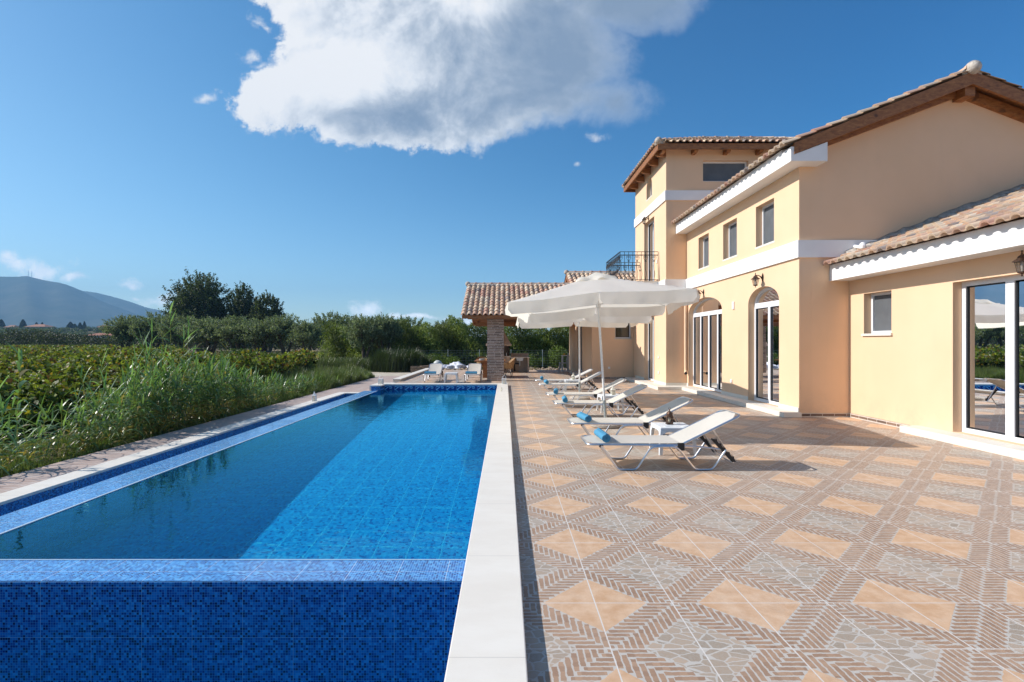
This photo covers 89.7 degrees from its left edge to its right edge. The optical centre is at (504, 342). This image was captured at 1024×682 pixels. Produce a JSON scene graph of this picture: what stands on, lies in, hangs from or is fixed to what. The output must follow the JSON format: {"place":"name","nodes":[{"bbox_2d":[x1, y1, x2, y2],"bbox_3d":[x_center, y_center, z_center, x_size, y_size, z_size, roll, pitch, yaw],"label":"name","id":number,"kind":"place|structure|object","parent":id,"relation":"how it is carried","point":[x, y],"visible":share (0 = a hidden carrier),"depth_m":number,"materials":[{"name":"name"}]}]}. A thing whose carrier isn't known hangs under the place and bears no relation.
{"place":"outdoors","nodes":[
{"label":"outdoors","id":0,"kind":"place"},
{"bbox_2d":[0,276,142,328],"bbox_3d":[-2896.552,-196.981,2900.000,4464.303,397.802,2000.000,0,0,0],"label":"mountain","id":1,"kind":"structure","parent":0,"point":[30,300],"depth_m":2624.15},
{"bbox_2d":[13,331,141,344],"bbox_3d":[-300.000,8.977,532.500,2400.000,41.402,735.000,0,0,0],"label":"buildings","id":2,"kind":"structure","parent":0,"point":[92,332],"depth_m":381.55,"materials":[{"name":"white"}]},
{"bbox_2d":[0,319,5,326],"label":"cypress tree","id":3,"kind":"object","parent":2,"relation":"on","point":[2,323],"visible":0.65,"depth_m":479.40,"materials":[{"name":"green plant"}]},
{"bbox_2d":[19,319,26,327],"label":"cypress tree","id":4,"kind":"object","parent":2,"relation":"on","point":[22,323],"visible":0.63,"depth_m":478.81,"materials":[{"name":"green plant"}]},
{"bbox_2d":[24,324,53,327],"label":"house","id":5,"kind":"structure","parent":2,"relation":"on","point":[39,325],"depth_m":472.33,"materials":[{"name":"orange"}]},
{"bbox_2d":[66,322,72,328],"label":"cypress tree","id":6,"kind":"object","parent":2,"relation":"on","point":[69,325],"visible":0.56,"depth_m":478.52,"materials":[{"name":"green plant"}]},
{"bbox_2d":[0,376,399,493],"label":"path","id":7,"kind":"structure","parent":0,"point":[22,479],"depth_m":8.74,"materials":[{"name":"stone"}]},
{"bbox_2d":[0,347,565,477],"bbox_3d":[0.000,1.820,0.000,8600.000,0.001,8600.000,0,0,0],"label":"ground","id":8,"kind":"structure","parent":0,"point":[51,455],"depth_m":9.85,"materials":[{"name":"green plant"}]},
{"bbox_2d":[0,341,37,459],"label":"giant reed","id":9,"kind":"object","parent":8,"relation":"on","point":[19,364],"visible":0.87,"depth_m":7.80,"materials":[{"name":"green plant"}]},
{"bbox_2d":[0,374,47,474],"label":"giant reed","id":10,"kind":"object","parent":8,"relation":"on","point":[2,410],"visible":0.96,"depth_m":6.96,"materials":[{"name":"green plant"}]},
{"bbox_2d":[62,351,122,446],"bbox_3d":[-6.911,0.951,8.667,0.814,1.746,0.723,0,0,-32],"label":"giant reed","id":11,"kind":"object","parent":8,"relation":"on","point":[103,388],"visible":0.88,"depth_m":8.65,"materials":[{"name":"green plant"}]},
{"bbox_2d":[87,333,112,341],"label":"house","id":12,"kind":"structure","parent":8,"relation":"on","point":[100,334],"depth_m":190.82,"materials":[{"name":"orange"}]},
{"bbox_2d":[98,313,142,347],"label":"olive tree","id":13,"kind":"object","parent":8,"relation":"on","point":[118,329],"visible":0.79,"depth_m":61.00,"materials":[{"name":"green plant"}]},
{"bbox_2d":[113,340,153,438],"bbox_3d":[-6.946,0.888,9.617,0.808,1.863,0.816,0,0,33],"label":"giant reed","id":14,"kind":"object","parent":8,"relation":"on","point":[132,371],"visible":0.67,"depth_m":9.63,"materials":[{"name":"green plant"}]},
{"bbox_2d":[125,310,172,347],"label":"olive tree","id":15,"kind":"object","parent":8,"relation":"on","point":[139,323],"visible":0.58,"depth_m":58.95,"materials":[{"name":"green plant"}]},
{"bbox_2d":[128,319,172,427],"bbox_3d":[-7.063,0.662,10.233,0.861,2.317,0.805,0,0,-34],"label":"giant reed","id":16,"kind":"object","parent":8,"relation":"on","point":[148,352],"visible":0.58,"depth_m":10.25,"materials":[{"name":"green plant"}]},
{"bbox_2d":[0,358,316,439],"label":"undergrowth","id":17,"kind":"object","parent":8,"relation":"on","point":[113,411],"visible":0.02,"depth_m":10.81,"materials":[{"name":"green plant"}]},
{"bbox_2d":[0,343,318,443],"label":"vineyard","id":18,"kind":"object","parent":8,"relation":"on","point":[55,374],"visible":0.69,"depth_m":16.27,"materials":[{"name":"green plant"}]},
{"bbox_2d":[0,328,327,350],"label":"hedge","id":19,"kind":"object","parent":8,"relation":"on","point":[42,337],"visible":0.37,"depth_m":101.84,"materials":[{"name":"green plant"}]},
{"bbox_2d":[0,344,340,470],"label":"reed thicket","id":20,"kind":"object","parent":8,"relation":"on","point":[211,392],"visible":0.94,"depth_m":10.30,"materials":[{"name":"green plant"}]},
{"bbox_2d":[150,301,197,420],"bbox_3d":[-6.958,0.487,10.756,1.056,2.688,0.808,0,0,-34],"label":"giant reed","id":21,"kind":"object","parent":8,"relation":"on","point":[170,357],"visible":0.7,"depth_m":10.67,"materials":[{"name":"green plant"}]},
{"bbox_2d":[153,313,201,347],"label":"olive tree","id":22,"kind":"object","parent":8,"relation":"on","point":[164,330],"visible":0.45,"depth_m":56.98,"materials":[{"name":"green plant"}]},
{"bbox_2d":[168,316,206,412],"bbox_3d":[-7.133,0.603,11.458,0.726,2.435,0.959,0,0,24],"label":"giant reed","id":23,"kind":"object","parent":8,"relation":"on","point":[194,349],"visible":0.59,"depth_m":11.48,"materials":[{"name":"green plant"}]},
{"bbox_2d":[158,266,233,351],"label":"broadleaf tree","id":24,"kind":"object","parent":8,"relation":"on","point":[197,299],"visible":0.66,"depth_m":89.45,"materials":[{"name":"green plant"}]},
{"bbox_2d":[172,315,236,354],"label":"olive tree","id":25,"kind":"object","parent":8,"relation":"on","point":[205,333],"visible":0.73,"depth_m":50.68,"materials":[{"name":"green plant"}]},
{"bbox_2d":[216,340,243,411],"bbox_3d":[-7.032,0.869,12.962,0.829,1.902,0.656,0,0,-30],"label":"giant reed","id":26,"kind":"object","parent":8,"relation":"on","point":[230,376],"visible":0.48,"depth_m":12.94,"materials":[{"name":"green plant"}]},
{"bbox_2d":[211,314,261,351],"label":"olive tree","id":27,"kind":"object","parent":8,"relation":"on","point":[227,333],"visible":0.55,"depth_m":49.18,"materials":[{"name":"green plant"}]},
{"bbox_2d":[224,281,257,347],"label":"broadleaf tree","id":28,"kind":"object","parent":8,"relation":"on","point":[243,304],"visible":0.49,"depth_m":88.95,"materials":[{"name":"green plant"}]},
{"bbox_2d":[231,317,284,351],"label":"olive tree","id":29,"kind":"object","parent":8,"relation":"on","point":[252,336],"visible":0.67,"depth_m":48.02,"materials":[{"name":"green plant"}]},
{"bbox_2d":[247,289,285,352],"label":"broadleaf tree","id":30,"kind":"object","parent":8,"relation":"on","point":[260,311],"visible":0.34,"depth_m":87.04,"materials":[{"name":"green plant"}]},
{"bbox_2d":[218,348,315,374],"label":"bushes","id":31,"kind":"object","parent":8,"relation":"on","point":[310,364],"visible":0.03,"depth_m":28.52,"materials":[{"name":"green plant"}]},
{"bbox_2d":[0,326,555,349],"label":"grove","id":32,"kind":"object","parent":8,"relation":"on","point":[66,331],"visible":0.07,"depth_m":361.77,"materials":[{"name":"green plant"}]},
{"bbox_2d":[257,313,308,353],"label":"olive tree","id":33,"kind":"object","parent":8,"relation":"on","point":[279,327],"visible":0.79,"depth_m":48.21,"materials":[{"name":"green plant"}]},
{"bbox_2d":[286,319,324,351],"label":"olive tree","id":34,"kind":"object","parent":8,"relation":"on","point":[304,336],"visible":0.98,"depth_m":45.57,"materials":[{"name":"green plant"}]},
{"bbox_2d":[310,310,352,356],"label":"olive tree","id":35,"kind":"object","parent":8,"relation":"on","point":[336,318],"visible":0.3,"depth_m":51.24,"materials":[{"name":"green plant"}]},
{"bbox_2d":[315,356,368,369],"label":"grass","id":36,"kind":"structure","parent":8,"relation":"on","point":[331,362],"depth_m":31.35,"materials":[{"name":"green plant"}]},
{"bbox_2d":[342,314,364,327],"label":"olive tree","id":37,"kind":"object","parent":8,"relation":"on","point":[351,318],"visible":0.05,"depth_m":53.29,"materials":[{"name":"green plant"}]},
{"bbox_2d":[339,313,388,358],"bbox_3d":[-9.800,-0.079,36.066,3.230,3.956,3.295,0,0,-2],"label":"olive tree","id":38,"kind":"object","parent":8,"relation":"on","point":[361,333],"visible":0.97,"depth_m":35.38,"materials":[{"name":"green plant"}]},
{"bbox_2d":[368,312,403,351],"bbox_3d":[-8.735,-0.187,36.999,3.031,4.175,2.922,0,0,-12],"label":"olive tree","id":39,"kind":"object","parent":8,"relation":"on","point":[393,328],"visible":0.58,"depth_m":36.73,"materials":[{"name":"green plant"}]},
{"bbox_2d":[358,344,442,372],"bbox_3d":[-6.378,0.884,31.769,5.505,1.871,4.405,0,0,0],"label":"grass clump","id":40,"kind":"object","parent":8,"relation":"on","point":[393,360],"visible":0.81,"depth_m":30.77,"materials":[{"name":"green plant"}]},
{"bbox_2d":[393,368,428,382],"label":"marble kerb","id":41,"kind":"structure","parent":8,"relation":"on","point":[404,377],"depth_m":22.08,"materials":[{"name":"white stone"}]},
{"bbox_2d":[395,314,432,341],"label":"olive tree","id":42,"kind":"object","parent":8,"relation":"on","point":[413,322],"visible":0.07,"depth_m":41.42,"materials":[{"name":"green plant"}]},
{"bbox_2d":[315,314,568,367],"bbox_3d":[-0.236,-0.103,38.145,26.833,4.194,4.860,0,0,0],"label":"reed hedge","id":43,"kind":"object","parent":8,"relation":"on","point":[561,338],"visible":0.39,"depth_m":37.84,"materials":[{"name":"green plant"}]},
{"bbox_2d":[330,337,565,365],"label":"undergrowth","id":44,"kind":"object","parent":8,"relation":"on","point":[456,348],"visible":0.02,"depth_m":39.60,"materials":[{"name":"green plant"}]},
{"bbox_2d":[433,320,468,342],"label":"olive tree","id":45,"kind":"object","parent":8,"relation":"on","point":[442,322],"visible":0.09,"depth_m":40.45,"materials":[{"name":"green plant"}]},
{"bbox_2d":[442,362,467,369],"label":"plastic sacks","id":46,"kind":"object","parent":8,"relation":"on","point":[456,365],"visible":0.37,"depth_m":29.54,"materials":[{"name":"white plastic"}]},
{"bbox_2d":[416,349,565,366],"bbox_3d":[0.400,1.145,34.300,16.838,1.350,0.044,0,0,0],"label":"wire fence","id":47,"kind":"object","parent":8,"relation":"on","point":[542,360],"visible":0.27,"depth_m":34.30,"materials":[{"name":"metal"}]},
{"bbox_2d":[424,345,567,367],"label":"shrubs","id":48,"kind":"object","parent":8,"relation":"on","point":[555,364],"visible":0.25,"depth_m":34.88,"materials":[{"name":"green plant"}]},
{"bbox_2d":[83,291,521,336],"bbox_3d":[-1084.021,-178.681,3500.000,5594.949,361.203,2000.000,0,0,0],"label":"mountain","id":49,"kind":"structure","parent":0,"point":[140,310],"depth_m":3456.03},
{"bbox_2d":[247,362,370,384],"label":"tall grass","id":50,"kind":"structure","parent":0,"point":[326,369],"depth_m":22.66,"materials":[{"name":"green plant"}]},
{"bbox_2d":[214,350,536,372],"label":"dry grass","id":51,"kind":"structure","parent":0,"point":[274,351],"depth_m":81.68,"materials":[{"name":"green plant"}]},
{"bbox_2d":[371,372,409,376],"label":"gravel track","id":52,"kind":"structure","parent":0,"point":[376,374],"depth_m":29.19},
{"bbox_2d":[410,365,428,372],"bbox_3d":[-4.753,1.540,29.550,1.219,0.470,0.725,0,0,0],"label":"wooden crate","id":53,"kind":"object","parent":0,"point":[416,368],"visible":0.56,"depth_m":29.19,"materials":[{"name":"brown wood"}]},
{"bbox_2d":[0,0,1023,335],"label":"sky","id":54,"kind":"structure","parent":0,"point":[371,158],"materials":[{"name":"blue"}]},
{"bbox_2d":[397,370,1023,681],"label":"terrace","id":55,"kind":"structure","parent":0,"point":[823,549],"depth_m":3.76,"materials":[{"name":"tile"}]},
{"bbox_2d":[0,383,527,681],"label":"swimming pool","id":56,"kind":"structure","parent":55,"relation":"in","point":[261,620],"depth_m":3.48,"materials":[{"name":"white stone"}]},
{"bbox_2d":[0,390,495,558],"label":"water","id":57,"kind":"structure","parent":56,"relation":"in","point":[389,474],"depth_m":5.38,"materials":[{"name":"blue liquid"}]},
{"bbox_2d":[312,392,316,400],"bbox_3d":[-5.520,1.556,14.900,0.118,0.289,0.118,0,0,-8],"label":"lantern","id":58,"kind":"object","parent":56,"relation":"on","point":[315,395],"visible":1,"depth_m":14.86,"materials":[{"name":"white paint"}]},
{"bbox_2d":[378,377,383,383],"bbox_3d":[-4.280,1.292,17.750,0.150,0.295,0.150,0,0,6],"label":"lantern","id":59,"kind":"object","parent":56,"relation":"on","point":[380,381],"visible":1,"depth_m":17.70,"materials":[{"name":"white paint"}]},
{"bbox_2d":[423,363,443,381],"bbox_3d":[-2.798,1.188,20.184,0.617,0.664,1.870,0,0,-1],"label":"sun lounger","id":60,"kind":"object","parent":55,"relation":"on","point":[437,367],"visible":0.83,"depth_m":20.75,"materials":[{"name":"beige"}]},
{"bbox_2d":[424,371,435,373],"bbox_3d":[-2.830,1.146,19.524,0.440,0.108,0.106,0,0,-1],"label":"rolled towel","id":61,"kind":"object","parent":60,"relation":"on","point":[429,372],"visible":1,"depth_m":19.48,"materials":[{"name":"blue fabric"}]},
{"bbox_2d":[444,372,458,382],"bbox_3d":[-2.030,1.333,19.500,0.506,0.373,0.506,0,0,0],"label":"side table","id":62,"kind":"object","parent":55,"relation":"on","point":[451,373],"visible":0.98,"depth_m":19.27,"materials":[{"name":"white plastic"}]},
{"bbox_2d":[464,363,481,381],"bbox_3d":[-1.232,1.188,20.189,0.617,0.664,1.870,0,0,0],"label":"sun lounger","id":63,"kind":"object","parent":55,"relation":"on","point":[474,367],"visible":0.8,"depth_m":20.75,"materials":[{"name":"beige"}]},
{"bbox_2d":[465,371,476,373],"bbox_3d":[-1.280,1.146,19.524,0.440,0.108,0.106,0,0,2],"label":"rolled towel","id":64,"kind":"object","parent":63,"relation":"on","point":[470,372],"visible":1,"depth_m":19.48,"materials":[{"name":"blue fabric"}]},
{"bbox_2d":[477,356,486,374],"bbox_3d":[-1.029,1.091,23.925,0.637,0.862,0.528,0,0,-20],"label":"wicker chair","id":65,"kind":"object","parent":55,"relation":"on","point":[481,357],"visible":0.2,"depth_m":24.11,"materials":[{"name":"wicker"}]},
{"bbox_2d":[474,359,504,377],"bbox_3d":[-0.640,1.147,22.675,1.320,0.745,1.850,0,0,0],"label":"dining table","id":66,"kind":"object","parent":55,"relation":"on","point":[484,368],"visible":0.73,"depth_m":22.00,"materials":[{"name":"brown wood"}]},
{"bbox_2d":[486,332,511,371],"bbox_3d":[-0.315,0.295,26.410,1.290,2.450,0.780,0,0,0],"label":"barbecue","id":67,"kind":"object","parent":55,"relation":"on","point":[507,343],"visible":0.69,"depth_m":26.10,"materials":[{"name":"paint"}]},
{"bbox_2d":[504,358,514,377],"bbox_3d":[0.166,1.091,22.005,0.528,0.862,0.637,0,0,-10],"label":"wicker chair","id":68,"kind":"object","parent":55,"relation":"on","point":[509,365],"visible":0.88,"depth_m":21.81,"materials":[{"name":"brown wicker"}]},
{"bbox_2d":[461,281,574,380],"bbox_3d":[0.914,-0.603,24.189,5.372,4.245,9.422,0,0,0],"label":"pergola","id":69,"kind":"object","parent":55,"relation":"on","point":[484,304],"visible":0.62,"depth_m":20.54,"materials":[{"name":"tile"}]},
{"bbox_2d":[510,353,529,371],"bbox_3d":[0.760,1.035,26.420,0.980,0.970,0.680,0,0,0],"label":"sink counter","id":70,"kind":"object","parent":55,"relation":"on","point":[521,363],"visible":0.94,"depth_m":26.66,"materials":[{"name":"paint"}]},
{"bbox_2d":[534,369,592,389],"bbox_3d":[1.886,1.188,16.643,1.870,0.664,0.617,0,0,0],"label":"sun lounger","id":71,"kind":"object","parent":55,"relation":"on","point":[576,376],"visible":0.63,"depth_m":16.39,"materials":[{"name":"beige"}]},
{"bbox_2d":[558,353,568,371],"bbox_3d":[3.039,1.046,26.600,0.513,0.958,0.400,0,0,0],"label":"wooden chair","id":72,"kind":"object","parent":55,"relation":"on","point":[566,362],"visible":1,"depth_m":26.60,"materials":[{"name":"grey paint"}]},
{"bbox_2d":[561,355,569,370],"bbox_3d":[3.220,1.100,27.375,0.400,0.840,0.350,0,0,0],"label":"white cabinet","id":73,"kind":"object","parent":55,"relation":"on","point":[562,363],"visible":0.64,"depth_m":27.20,"materials":[{"name":"paint"}]},
{"bbox_2d":[538,371,601,394],"bbox_3d":[1.904,1.188,15.062,1.870,0.664,0.617,0,0,0],"label":"sun lounger","id":74,"kind":"object","parent":55,"relation":"on","point":[575,384],"visible":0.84,"depth_m":14.97,"materials":[{"name":"beige"}]},
{"bbox_2d":[564,379,581,391],"bbox_3d":[2.080,1.333,15.860,0.506,0.373,0.506,0,0,2],"label":"side table","id":75,"kind":"object","parent":55,"relation":"on","point":[569,380],"visible":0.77,"depth_m":15.63,"materials":[{"name":"white plastic"}]},
{"bbox_2d":[516,308,651,399],"bbox_3d":[1.977,0.172,13.726,3.434,2.696,3.234,0,0,0],"label":"parasol","id":76,"kind":"object","parent":55,"relation":"on","point":[614,322],"visible":0.54,"depth_m":13.47,"materials":[{"name":"beige fabric"}]},
{"bbox_2d":[545,378,626,407],"bbox_3d":[1.902,1.188,12.205,1.870,0.664,0.617,0,0,0],"label":"sun lounger","id":77,"kind":"object","parent":55,"relation":"on","point":[607,387],"visible":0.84,"depth_m":12.18,"materials":[{"name":"beige fabric"}]},
{"bbox_2d":[552,384,647,417],"bbox_3d":[1.913,1.188,10.465,1.870,0.664,0.617,0,0,0],"label":"sun lounger","id":78,"kind":"object","parent":55,"relation":"on","point":[624,395],"visible":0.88,"depth_m":10.40,"materials":[{"name":"beige fabric"}]},
{"bbox_2d":[562,395,567,402],"bbox_3d":[1.214,1.146,10.460,0.106,0.108,0.440,0,0,4],"label":"rolled towel","id":79,"kind":"object","parent":78,"relation":"on","point":[564,399],"visible":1,"depth_m":10.24,"materials":[{"name":"blue fabric"}]},
{"bbox_2d":[505,272,699,428],"bbox_3d":[1.682,0.124,9.349,2.938,2.793,3.131,0,0,9],"label":"parasol","id":80,"kind":"object","parent":55,"relation":"on","point":[606,295],"visible":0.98,"depth_m":8.27,"materials":[{"name":"beige fabric"}]},
{"bbox_2d":[597,394,623,412],"bbox_3d":[2.310,1.333,11.300,0.506,0.373,0.506,0,0,-1],"label":"side table","id":81,"kind":"object","parent":55,"relation":"on","point":[599,396],"visible":0.5,"depth_m":11.07,"materials":[{"name":"white plastic"}]},
{"bbox_2d":[610,385,615,394],"bbox_3d":[2.360,1.041,11.250,0.094,0.214,0.094,0,0,-8],"label":"lantern","id":82,"kind":"object","parent":81,"relation":"on","point":[613,392],"visible":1,"depth_m":11.22,"materials":[{"name":"beige paint"}]},
{"bbox_2d":[567,396,693,434],"bbox_3d":[1.915,1.188,7.966,1.870,0.664,0.617,0,0,0],"label":"sun lounger","id":83,"kind":"object","parent":55,"relation":"on","point":[644,420],"visible":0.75,"depth_m":7.93,"materials":[{"name":"beige fabric"}]},
{"bbox_2d":[577,411,591,421],"bbox_3d":[1.219,1.146,7.951,0.106,0.108,0.440,0,0,-9],"label":"rolled towel","id":84,"kind":"object","parent":83,"relation":"on","point":[584,417],"visible":1,"depth_m":7.81,"materials":[{"name":"blue fabric"}]},
{"bbox_2d":[580,409,739,470],"bbox_3d":[1.902,1.188,6.400,1.870,0.664,0.617,0,0,0],"label":"sun lounger","id":85,"kind":"object","parent":55,"relation":"on","point":[680,438],"visible":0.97,"depth_m":6.31,"materials":[{"name":"fabric"}]},
{"bbox_2d":[594,428,610,441],"bbox_3d":[1.204,1.146,6.390,0.106,0.108,0.440,0,0,-3],"label":"rolled towel","id":86,"kind":"object","parent":85,"relation":"on","point":[601,434],"visible":1,"depth_m":6.24,"materials":[{"name":"blue fabric"}]},
{"bbox_2d":[649,422,696,454],"bbox_3d":[2.330,1.333,7.170,0.506,0.373,0.506,0,0,0],"label":"side table","id":87,"kind":"object","parent":55,"relation":"on","point":[662,428],"visible":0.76,"depth_m":7.02,"materials":[{"name":"white plastic"}]},
{"bbox_2d":[665,408,673,424],"bbox_3d":[2.310,1.029,7.230,0.096,0.238,0.096,0,0,0],"label":"lantern","id":88,"kind":"object","parent":87,"relation":"on","point":[669,413],"visible":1,"depth_m":7.19,"materials":[{"name":"brown metal"}]},
{"bbox_2d":[564,60,1023,459],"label":"house","id":89,"kind":"structure","parent":0,"point":[880,246],"depth_m":10.50,"materials":[{"name":"beige paint"}]},
{"bbox_2d":[580,327,581,370],"bbox_3d":[3.789,0.295,24.875,0.061,2.250,1.650,0,0,0],"label":"door","id":90,"kind":"structure","parent":89,"relation":"in","point":[580,327],"depth_m":25.58,"materials":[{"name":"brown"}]},
{"bbox_2d":[614,323,631,338],"bbox_3d":[4.910,-0.627,21.492,0.740,1.005,0.195,0,0,0],"label":"window","id":91,"kind":"structure","parent":89,"relation":"in","point":[620,333],"depth_m":21.56,"materials":[{"name":"white"}]},
{"bbox_2d":[648,317,653,380],"bbox_3d":[5.500,0.235,19.010,0.061,2.370,1.320,0,0,0],"label":"door","id":92,"kind":"structure","parent":89,"relation":"in","point":[651,325],"depth_m":19.33,"materials":[{"name":"white plastic"}]},
{"bbox_2d":[648,220,653,280],"bbox_3d":[5.500,-3.325,19.010,0.061,2.370,1.320,0,0,0],"label":"door","id":93,"kind":"structure","parent":89,"relation":"in","point":[651,225],"depth_m":19.33,"materials":[{"name":"white"}]},
{"bbox_2d":[698,235,708,270],"bbox_3d":[6.103,-2.728,15.560,0.215,1.005,0.860,0,0,0],"label":"window","id":94,"kind":"structure","parent":89,"relation":"in","point":[705,240],"depth_m":15.80,"materials":[{"name":"white"}]},
{"bbox_2d":[693,297,721,391],"bbox_3d":[6.179,0.035,15.535,0.063,2.770,2.590,0,0,0],"label":"door","id":95,"kind":"structure","parent":89,"relation":"in","point":[707,314],"depth_m":15.64,"materials":[{"name":"white plastic"}]},
{"bbox_2d":[703,162,746,180],"bbox_3d":[7.290,-5.665,17.160,1.500,0.690,0.060,0,0,0],"label":"window","id":96,"kind":"structure","parent":89,"relation":"in","point":[712,171],"depth_m":17.16,"materials":[{"name":"white glass"}]},
{"bbox_2d":[722,221,736,261],"bbox_3d":[6.103,-2.728,13.740,0.215,1.005,0.900,0,0,0],"label":"window","id":97,"kind":"structure","parent":89,"relation":"in","point":[733,226],"depth_m":13.93,"materials":[{"name":"white"}]},
{"bbox_2d":[751,273,763,287],"bbox_3d":[5.871,-1.448,11.980,0.256,0.345,0.200,0,0,0],"label":"wall lantern","id":98,"kind":"object","parent":89,"relation":"attached to","point":[755,278],"depth_m":11.96,"materials":[{"name":"brown metal"}]},
{"bbox_2d":[755,201,774,248],"bbox_3d":[6.103,-2.728,11.895,0.215,1.005,0.890,0,0,0],"label":"window","id":99,"kind":"structure","parent":89,"relation":"in","point":[768,210],"depth_m":12.08,"materials":[{"name":"white"}]},
{"bbox_2d":[754,287,778,404],"bbox_3d":[6.179,0.060,11.985,0.063,2.720,1.430,0,0,0],"label":"door","id":100,"kind":"structure","parent":89,"relation":"in","point":[766,304],"depth_m":12.15,"materials":[{"name":"white plastic"}]},
{"bbox_2d":[861,291,892,335],"bbox_3d":[7.103,-0.538,9.710,0.235,0.825,0.780,0,0,0],"label":"window","id":101,"kind":"structure","parent":89,"relation":"in","point":[880,302],"depth_m":9.83,"materials":[{"name":"white"}]},
{"bbox_2d":[962,274,1023,443],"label":"door","id":102,"kind":"structure","parent":89,"relation":"in","point":[992,309],"depth_m":7.56,"materials":[{"name":"white"}]},
{"bbox_2d":[1012,250,1023,275],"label":"wall lantern","id":103,"kind":"object","parent":89,"relation":"attached to","point":[1020,259],"depth_m":6.81,"materials":[{"name":"brown metal"}]},
{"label":"dirt strip","id":104,"kind":"structure","parent":0,"visible":0},
{"bbox_2d":[444,367,566,369],"bbox_3d":[0.971,1.624,30.786,10.232,0.378,4.598,0,0,0],"label":"rubble","id":105,"kind":"object","parent":104,"relation":"on","point":[549,368],"visible":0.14,"depth_m":31.37,"materials":[{"name":"stone"}]}
]}

